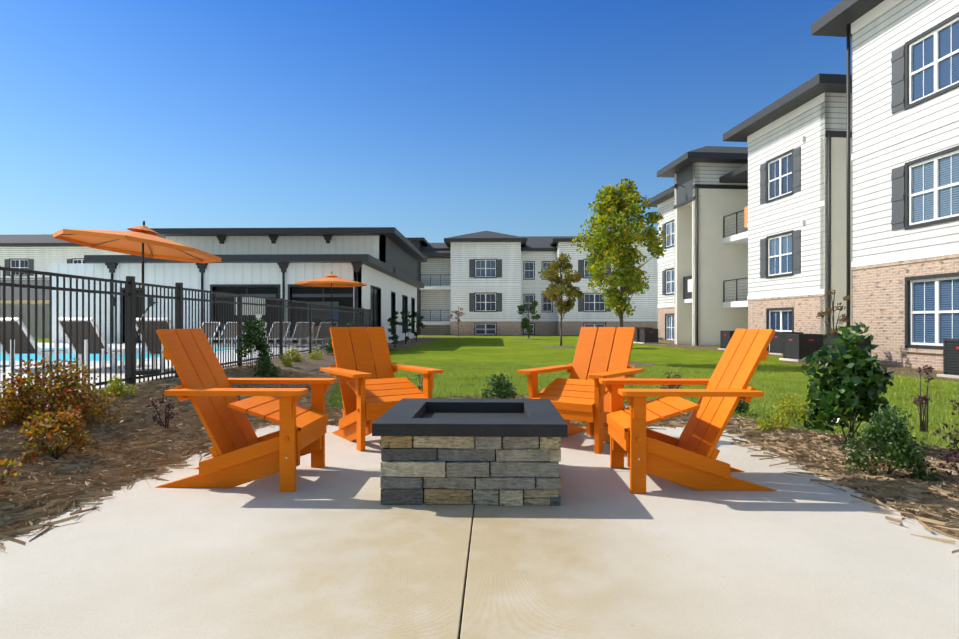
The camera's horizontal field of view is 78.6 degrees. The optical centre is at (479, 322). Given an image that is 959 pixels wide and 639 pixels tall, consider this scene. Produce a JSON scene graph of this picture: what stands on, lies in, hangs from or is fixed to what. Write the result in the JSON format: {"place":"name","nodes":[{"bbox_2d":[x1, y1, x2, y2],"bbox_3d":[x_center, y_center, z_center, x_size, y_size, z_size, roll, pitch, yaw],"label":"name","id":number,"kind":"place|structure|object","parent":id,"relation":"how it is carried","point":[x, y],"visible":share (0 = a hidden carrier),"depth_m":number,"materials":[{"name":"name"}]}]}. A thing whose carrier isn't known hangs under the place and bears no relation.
{"place":"outdoors","nodes":[
{"label":"outdoors","id":0,"kind":"place"},
{"bbox_2d":[0,343,328,397],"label":"pool deck","id":1,"kind":"structure","parent":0,"point":[67,345],"depth_m":12.23,"materials":[{"name":"concrete"}]},
{"bbox_2d":[0,318,78,371],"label":"pool lounger","id":2,"kind":"object","parent":1,"relation":"on","point":[16,338],"visible":0.56,"depth_m":11.29,"materials":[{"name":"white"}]},
{"bbox_2d":[54,318,146,371],"bbox_3d":[-7.555,0.418,11.782,0.710,1.006,1.850,0,0,2],"label":"pool lounger","id":3,"kind":"object","parent":1,"relation":"on","point":[67,330],"visible":0.52,"depth_m":11.17,"materials":[{"name":"black"}]},
{"bbox_2d":[101,348,137,371],"bbox_3d":[-6.842,0.706,11.137,0.440,0.430,0.440,0,0,2],"label":"side table","id":4,"kind":"object","parent":1,"relation":"on","point":[123,349],"visible":0.5,"depth_m":10.94,"materials":[{"name":"white plastic"}]},
{"bbox_2d":[0,348,253,361],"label":"pool water","id":5,"kind":"structure","parent":1,"relation":"on","point":[39,357],"depth_m":15.71,"materials":[{"name":"teal liquid"}]},
{"bbox_2d":[53,221,221,374],"bbox_3d":[-6.066,-0.449,10.503,2.456,2.739,2.461,0,0,2],"label":"patio umbrella","id":6,"kind":"object","parent":1,"relation":"on","point":[143,240],"visible":0.85,"depth_m":10.59,"materials":[{"name":"orange fabric"}]},
{"bbox_2d":[136,318,173,371],"bbox_3d":[-6.105,0.418,11.743,0.710,1.006,1.850,0,0,2],"label":"pool lounger","id":7,"kind":"object","parent":1,"relation":"on","point":[154,337],"visible":0.17,"depth_m":11.05,"materials":[{"name":"white"}]},
{"bbox_2d":[200,322,219,345],"bbox_3d":[-10.764,0.451,22.623,0.710,0.939,1.852,0,0,2],"label":"pool lounger","id":8,"kind":"object","parent":1,"relation":"on","point":[211,329],"visible":0.25,"depth_m":23.31,"materials":[{"name":"white"}]},
{"bbox_2d":[208,322,243,346],"bbox_3d":[-9.815,0.451,22.598,0.710,0.939,1.852,0,0,2],"label":"pool lounger","id":9,"kind":"object","parent":1,"relation":"on","point":[227,332],"visible":0.35,"depth_m":23.07,"materials":[{"name":"white"}]},
{"bbox_2d":[229,322,267,346],"bbox_3d":[-8.865,0.451,22.572,0.710,0.939,1.852,0,0,2],"label":"pool lounger","id":10,"kind":"object","parent":1,"relation":"on","point":[245,333],"visible":0.21,"depth_m":22.84,"materials":[{"name":"white"}]},
{"bbox_2d":[267,322,290,346],"bbox_3d":[-7.915,0.451,22.547,0.710,0.939,1.852,0,0,2],"label":"pool lounger","id":11,"kind":"object","parent":1,"relation":"on","point":[277,332],"visible":0.27,"depth_m":23.04,"materials":[{"name":"white"}]},
{"bbox_2d":[283,322,307,346],"bbox_3d":[-6.966,0.451,22.521,0.710,0.939,1.852,0,0,2],"label":"pool lounger","id":12,"kind":"object","parent":1,"relation":"on","point":[306,329],"visible":0.4,"depth_m":22.99,"materials":[{"name":"white"}]},
{"bbox_2d":[256,309,337,324],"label":"pool signs","id":13,"kind":"object","parent":1,"relation":"on","point":[258,316],"visible":0.21,"depth_m":12.76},
{"bbox_2d":[306,322,337,346],"bbox_3d":[-6.016,0.451,22.495,0.710,0.939,1.852,0,0,2],"label":"pool lounger","id":14,"kind":"object","parent":1,"relation":"on","point":[327,331],"visible":0.27,"depth_m":23.04,"materials":[{"name":"white"}]},
{"bbox_2d":[295,272,366,344],"bbox_3d":[-5.983,-0.564,23.719,2.630,2.970,2.630,0,0,2],"label":"patio umbrella","id":15,"kind":"object","parent":1,"relation":"on","point":[331,280],"visible":0.92,"depth_m":23.60,"materials":[{"name":"orange fabric"}]},
{"bbox_2d":[0,267,370,405],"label":"pool fence","id":16,"kind":"object","parent":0,"point":[317,325],"visible":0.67,"depth_m":8.46,"materials":[{"name":"black metal"}]},
{"bbox_2d":[0,0,851,242],"label":"sky","id":17,"kind":"structure","parent":0,"point":[433,120],"materials":[{"name":"blue"}]},
{"bbox_2d":[33,336,958,449],"bbox_3d":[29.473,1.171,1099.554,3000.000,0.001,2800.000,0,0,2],"label":"lawn ground","id":18,"kind":"structure","parent":0,"point":[502,350],"depth_m":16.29,"materials":[{"name":"green plant"}]},
{"bbox_2d":[0,278,48,337],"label":"pool pavilion","id":19,"kind":"structure","parent":18,"relation":"on","point":[24,306],"depth_m":33.83,"materials":[{"name":"white paint"}]},
{"bbox_2d":[0,234,165,277],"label":"apartment building","id":20,"kind":"structure","parent":18,"relation":"on","point":[43,252],"depth_m":57.12,"materials":[{"name":"white"}]},
{"bbox_2d":[0,365,338,543],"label":"mulch bed","id":21,"kind":"object","parent":18,"relation":"on","point":[136,443],"visible":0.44,"depth_m":4.82,"materials":[{"name":"brown wood"}]},
{"bbox_2d":[0,458,25,488],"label":"barberry shrub","id":22,"kind":"object","parent":21,"relation":"on","point":[7,465],"visible":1,"depth_m":3.57,"materials":[{"name":"orange plant"}]},
{"bbox_2d":[0,356,126,432],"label":"barberry shrub","id":23,"kind":"object","parent":21,"relation":"on","point":[59,392],"visible":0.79,"depth_m":5.33,"materials":[{"name":"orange plant"}]},
{"bbox_2d":[1,343,396,407],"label":"mulch bed","id":24,"kind":"object","parent":18,"relation":"on","point":[311,366],"visible":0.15,"depth_m":13.13,"materials":[{"name":"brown wood"}]},
{"bbox_2d":[16,404,93,462],"bbox_3d":[-3.267,0.867,4.540,0.495,0.460,0.539,0,0,-41],"label":"barberry shrub","id":25,"kind":"object","parent":24,"relation":"on","point":[74,433],"visible":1,"depth_m":4.54,"materials":[{"name":"orange plant"}]},
{"bbox_2d":[98,374,137,398],"bbox_3d":[-4.379,0.812,7.025,0.392,0.394,0.492,0,0,2],"label":"gold shrub","id":26,"kind":"object","parent":24,"relation":"on","point":[114,387],"visible":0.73,"depth_m":7.02,"materials":[{"name":"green plant"}]},
{"bbox_2d":[146,386,178,427],"bbox_3d":[-3.164,0.876,5.912,0.296,0.482,0.285,0,0,2],"label":"shrub","id":27,"kind":"object","parent":24,"relation":"on","point":[168,417],"visible":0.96,"depth_m":5.88,"materials":[{"name":"brown plant"}]},
{"bbox_2d":[236,317,272,368],"bbox_3d":[-4.287,0.437,11.098,0.562,1.076,0.657,0,0,24],"label":"shrub","id":28,"kind":"object","parent":24,"relation":"on","point":[250,339],"visible":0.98,"depth_m":11.00,"materials":[{"name":"green plant"}]},
{"bbox_2d":[253,355,280,377],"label":"green shrub","id":29,"kind":"object","parent":24,"relation":"on","point":[268,367],"visible":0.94,"depth_m":10.19,"materials":[{"name":"green plant"}]},
{"bbox_2d":[278,355,293,365],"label":"gold shrub","id":30,"kind":"object","parent":24,"relation":"on","point":[288,362],"visible":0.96,"depth_m":12.39,"materials":[{"name":"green plant"}]},
{"bbox_2d":[283,347,303,361],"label":"gold shrub","id":31,"kind":"object","parent":24,"relation":"on","point":[296,357],"visible":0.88,"depth_m":13.58,"materials":[{"name":"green plant"}]},
{"bbox_2d":[307,347,323,359],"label":"gold shrub","id":32,"kind":"object","parent":24,"relation":"on","point":[314,355],"visible":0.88,"depth_m":14.78,"materials":[{"name":"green plant"}]},
{"bbox_2d":[324,335,333,353],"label":"shrub","id":33,"kind":"object","parent":24,"relation":"on","point":[329,349],"visible":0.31,"depth_m":16.49,"materials":[{"name":"green plant"}]},
{"bbox_2d":[346,322,354,339],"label":"tall green shrub","id":34,"kind":"object","parent":24,"relation":"on","point":[351,324],"visible":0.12,"depth_m":19.16,"materials":[{"name":"green plant"}]},
{"bbox_2d":[50,227,426,342],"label":"clubhouse","id":35,"kind":"structure","parent":18,"relation":"on","point":[279,263],"depth_m":26.47,"materials":[{"name":"white"}]},
{"bbox_2d":[449,306,464,336],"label":"young tree","id":36,"kind":"object","parent":18,"relation":"on","point":[458,315],"visible":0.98,"depth_m":44.98,"materials":[{"name":"green plant"}]},
{"bbox_2d":[444,337,473,337],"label":"mulch ring","id":37,"kind":"object","parent":18,"relation":"on","point":[458,337],"visible":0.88,"depth_m":44.39,"materials":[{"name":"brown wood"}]},
{"bbox_2d":[0,425,958,638],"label":"patio slab","id":38,"kind":"structure","parent":18,"relation":"on","point":[333,548],"depth_m":2.76,"materials":[{"name":"concrete"}]},
{"bbox_2d":[0,421,275,549],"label":"mulch edge","id":39,"kind":"object","parent":38,"relation":"on","point":[182,464],"visible":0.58,"depth_m":3.63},
{"bbox_2d":[156,328,336,491],"bbox_3d":[-1.691,0.592,4.286,1.073,1.089,0.902,0,0,2],"label":"adirondack chair","id":40,"kind":"object","parent":38,"relation":"on","point":[241,452],"visible":1,"depth_m":4.04,"materials":[{"name":"orange wood"}]},
{"bbox_2d":[320,327,442,450],"bbox_3d":[-1.002,0.592,5.735,0.902,1.089,1.073,0,0,-34],"label":"adirondack chair","id":41,"kind":"object","parent":38,"relation":"on","point":[368,395],"visible":0.71,"depth_m":5.70,"materials":[{"name":"orange wood"}]},
{"bbox_2d":[372,398,567,505],"bbox_3d":[-0.046,0.879,4.192,1.200,0.513,1.200,0,0,2],"label":"fire pit","id":42,"kind":"object","parent":38,"relation":"on","point":[504,452],"visible":1,"depth_m":3.64,"materials":[{"name":"stone"}]},
{"bbox_2d":[257,422,685,429],"bbox_3d":[0.097,1.114,6.372,5.119,0.078,0.357,0,0,2],"label":"stray pine straw","id":43,"kind":"object","parent":38,"relation":"on","point":[673,426],"visible":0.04,"depth_m":6.31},
{"bbox_2d":[517,327,644,453],"bbox_3d":[1.020,0.592,5.640,0.902,1.089,1.073,0,0,37],"label":"adirondack chair","id":44,"kind":"object","parent":38,"relation":"on","point":[581,393],"visible":0.75,"depth_m":5.61,"materials":[{"name":"orange wood"}]},
{"bbox_2d":[599,328,776,493],"bbox_3d":[1.477,0.592,4.231,1.073,1.089,0.902,0,0,2],"label":"adirondack chair","id":45,"kind":"object","parent":38,"relation":"on","point":[688,457],"visible":1,"depth_m":3.97,"materials":[{"name":"orange wood"}]},
{"bbox_2d":[721,427,958,553],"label":"mulch edge","id":46,"kind":"object","parent":38,"relation":"on","point":[749,444],"visible":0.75,"depth_m":3.71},
{"bbox_2d":[388,335,578,348],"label":"walkway","id":47,"kind":"structure","parent":18,"relation":"on","point":[412,342],"depth_m":39.87,"materials":[{"name":"beige concrete"}]},
{"bbox_2d":[387,311,402,346],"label":"shrub","id":48,"kind":"object","parent":47,"relation":"on","point":[394,337],"visible":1,"depth_m":27.49,"materials":[{"name":"green plant"}]},
{"bbox_2d":[400,311,415,343],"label":"shrub","id":49,"kind":"object","parent":47,"relation":"on","point":[406,324],"visible":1,"depth_m":31.50,"materials":[{"name":"green plant"}]},
{"bbox_2d":[411,312,424,340],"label":"shrub","id":50,"kind":"object","parent":47,"relation":"on","point":[420,323],"visible":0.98,"depth_m":36.60,"materials":[{"name":"green plant"}]},
{"bbox_2d":[517,299,540,337],"bbox_3d":[3.359,-0.404,39.842,1.658,3.151,1.506,0,0,2],"label":"tree","id":51,"kind":"object","parent":18,"relation":"on","point":[526,321],"visible":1,"depth_m":39.58,"materials":[{"name":"green plant"}]},
{"bbox_2d":[509,338,548,339],"bbox_3d":[3.342,1.127,39.834,2.845,0.080,2.929,0,0,2],"label":"mulch ring","id":52,"kind":"object","parent":18,"relation":"on","point":[528,339],"visible":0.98,"depth_m":39.22,"materials":[{"name":"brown wood"}]},
{"bbox_2d":[407,231,657,334],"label":"apartment building","id":53,"kind":"structure","parent":18,"relation":"on","point":[488,282],"depth_m":53.22,"materials":[{"name":"white"}]},
{"bbox_2d":[325,376,743,415],"bbox_3d":[-1.568,1.128,9.905,4.411,0.085,10.283,0,0,-39],"label":"mulch bed","id":54,"kind":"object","parent":18,"relation":"on","point":[333,398],"depth_m":8.82,"materials":[{"name":"brown wood"}]},
{"bbox_2d":[541,346,575,347],"bbox_3d":[3.812,1.127,27.428,2.032,0.080,2.092,0,0,2],"label":"mulch ring","id":55,"kind":"object","parent":18,"relation":"on","point":[559,347],"visible":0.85,"depth_m":27.02,"materials":[{"name":"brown wood"}]},
{"bbox_2d":[538,252,583,345],"bbox_3d":[3.852,-1.054,27.401,1.918,4.452,2.221,0,0,27],"label":"maple tree","id":56,"kind":"object","parent":18,"relation":"on","point":[561,305],"visible":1,"depth_m":27.30,"materials":[{"name":"green plant"}]},
{"bbox_2d":[571,178,669,326],"bbox_3d":[3.899,-1.436,16.478,2.647,5.215,2.661,0,0,2],"label":"maple tree","id":57,"kind":"object","parent":18,"relation":"on","point":[617,209],"visible":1,"depth_m":16.05,"materials":[{"name":"green plant"}]},
{"bbox_2d":[609,362,655,365],"bbox_3d":[3.986,1.127,16.421,1.930,0.080,1.987,0,0,2],"label":"mulch ring","id":58,"kind":"object","parent":18,"relation":"on","point":[639,364],"visible":0.39,"depth_m":16.03,"materials":[{"name":"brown wood"}]},
{"bbox_2d":[633,328,648,342],"bbox_3d":[9.312,0.761,33.703,0.940,0.820,0.940,0,0,-5],"label":"ac unit","id":59,"kind":"object","parent":18,"relation":"on","point":[636,338],"visible":0.4,"depth_m":33.49,"materials":[{"name":"grey metal"}]},
{"bbox_2d":[637,329,659,343],"bbox_3d":[9.417,0.761,32.608,0.940,0.820,0.940,0,0,-5],"label":"ac unit","id":60,"kind":"object","parent":18,"relation":"on","point":[648,336],"visible":1,"depth_m":32.25,"materials":[{"name":"grey metal"}]},
{"bbox_2d":[660,376,676,388],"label":"shrub","id":61,"kind":"object","parent":18,"relation":"on","point":[671,386],"visible":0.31,"depth_m":7.77,"materials":[{"name":"brown plant"}]},
{"bbox_2d":[666,371,682,388],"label":"shrub","id":62,"kind":"object","parent":18,"relation":"on","point":[677,375],"visible":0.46,"depth_m":9.08,"materials":[{"name":"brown plant"}]},
{"bbox_2d":[734,398,752,413],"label":"boxwood shrub","id":63,"kind":"object","parent":18,"relation":"on","point":[744,405],"visible":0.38,"depth_m":7.30,"materials":[{"name":"green plant"}]},
{"bbox_2d":[772,393,803,414],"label":"gold shrub","id":64,"kind":"object","parent":18,"relation":"on","point":[783,400],"visible":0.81,"depth_m":7.42,"materials":[{"name":"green plant"}]},
{"bbox_2d":[778,399,812,422],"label":"gold shrub","id":65,"kind":"object","parent":18,"relation":"on","point":[801,407],"visible":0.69,"depth_m":6.79,"materials":[{"name":"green plant"}]},
{"bbox_2d":[644,0,958,370],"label":"apartment building","id":66,"kind":"structure","parent":18,"relation":"on","point":[805,201],"depth_m":19.93,"materials":[{"name":"white"}]},
{"bbox_2d":[779,334,823,361],"bbox_3d":[9.869,0.761,17.884,0.940,0.820,0.940,0,0,-5],"label":"ac unit","id":67,"kind":"object","parent":18,"relation":"on","point":[798,347],"visible":0.9,"depth_m":17.53,"materials":[{"name":"grey metal"}]},
{"bbox_2d":[644,339,958,381],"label":"mulch strip","id":68,"kind":"object","parent":18,"relation":"on","point":[891,368],"depth_m":15.83,"materials":[{"name":"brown wood"}]},
{"bbox_2d":[718,331,734,349],"bbox_3d":[10.765,0.761,24.801,0.940,0.820,0.940,0,0,-5],"label":"ac unit","id":69,"kind":"object","parent":68,"relation":"on","point":[725,337],"visible":0.38,"depth_m":24.79,"materials":[{"name":"grey metal"}]},
{"bbox_2d":[769,332,802,354],"bbox_3d":[11.108,0.761,21.217,0.940,0.820,0.940,0,0,-5],"label":"ac unit","id":70,"kind":"object","parent":68,"relation":"on","point":[776,345],"visible":0.5,"depth_m":21.09,"materials":[{"name":"grey metal"}]},
{"bbox_2d":[816,289,849,350],"bbox_3d":[9.636,0.131,15.988,0.803,2.082,0.890,0,0,29],"label":"young tree","id":71,"kind":"object","parent":68,"relation":"on","point":[844,318],"visible":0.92,"depth_m":15.86,"materials":[{"name":"green plant"}]},
{"bbox_2d":[819,335,875,366],"bbox_3d":[9.960,0.761,15.884,0.940,0.820,0.940,0,0,-5],"label":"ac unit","id":72,"kind":"object","parent":68,"relation":"on","point":[862,345],"visible":0.08,"depth_m":15.56,"materials":[{"name":"grey metal"}]},
{"bbox_2d":[937,339,958,378],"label":"ac unit","id":73,"kind":"object","parent":68,"relation":"on","point":[950,357],"visible":0.98,"depth_m":12.38,"materials":[{"name":"grey metal"}]},
{"bbox_2d":[732,415,956,449],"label":"fringe grass","id":74,"kind":"structure","parent":18,"relation":"on","point":[855,435],"depth_m":6.08,"materials":[{"name":"green plant"}]},
{"bbox_2d":[772,451,957,536],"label":"mulch bed","id":75,"kind":"object","parent":18,"relation":"on","point":[801,464],"visible":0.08,"depth_m":3.58,"materials":[{"name":"brown wood"}]},
{"bbox_2d":[755,412,792,431],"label":"gold shrub","id":76,"kind":"object","parent":75,"relation":"on","point":[778,420],"visible":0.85,"depth_m":6.03,"materials":[{"name":"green plant"}]},
{"bbox_2d":[725,416,958,537],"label":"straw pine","id":77,"kind":"object","parent":75,"relation":"on","point":[931,499],"visible":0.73,"depth_m":4.37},
{"bbox_2d":[800,322,893,446],"bbox_3d":[3.262,0.566,5.283,0.658,1.163,0.762,0,0,2],"label":"viburnum shrub","id":78,"kind":"object","parent":75,"relation":"on","point":[863,379],"visible":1,"depth_m":5.13,"materials":[{"name":"green plant"}]},
{"bbox_2d":[840,404,938,481],"bbox_3d":[2.967,0.871,4.273,0.467,0.562,0.549,0,0,-18],"label":"boxwood shrub","id":79,"kind":"object","parent":75,"relation":"on","point":[892,432],"visible":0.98,"depth_m":4.20,"materials":[{"name":"green plant"}]},
{"bbox_2d":[933,397,958,474],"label":"shrub","id":80,"kind":"object","parent":75,"relation":"on","point":[946,458],"visible":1,"depth_m":4.03,"materials":[{"name":"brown plant"}]},
{"bbox_2d":[911,365,933,431],"bbox_3d":[4.623,0.793,6.138,0.235,0.701,0.250,0,0,2],"label":"shrub","id":81,"kind":"object","parent":18,"relation":"on","point":[920,399],"visible":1,"depth_m":6.11,"materials":[{"name":"brown plant"}]},
{"bbox_3d":[0.281,1.149,7.444,5.400,0.024,2.600,0,0,2],"label":"mulch bed","id":82,"kind":"object","parent":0,"visible":0},
{"bbox_2d":[415,372,422,391],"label":"shrub","id":83,"kind":"object","parent":82,"relation":"on","point":[420,375],"visible":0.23,"depth_m":7.94,"materials":[{"name":"green plant"}]},
{"bbox_2d":[257,395,736,426],"bbox_3d":[0.282,1.126,7.639,5.537,0.087,2.576,0,0,2],"label":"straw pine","id":84,"kind":"object","parent":82,"relation":"on","point":[335,415],"depth_m":6.80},
{"bbox_2d":[481,372,517,398],"bbox_3d":[0.273,0.926,8.255,0.518,0.475,0.568,0,0,2],"label":"boxwood shrub","id":85,"kind":"object","parent":82,"relation":"on","point":[503,388],"visible":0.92,"depth_m":8.20,"materials":[{"name":"green plant"}]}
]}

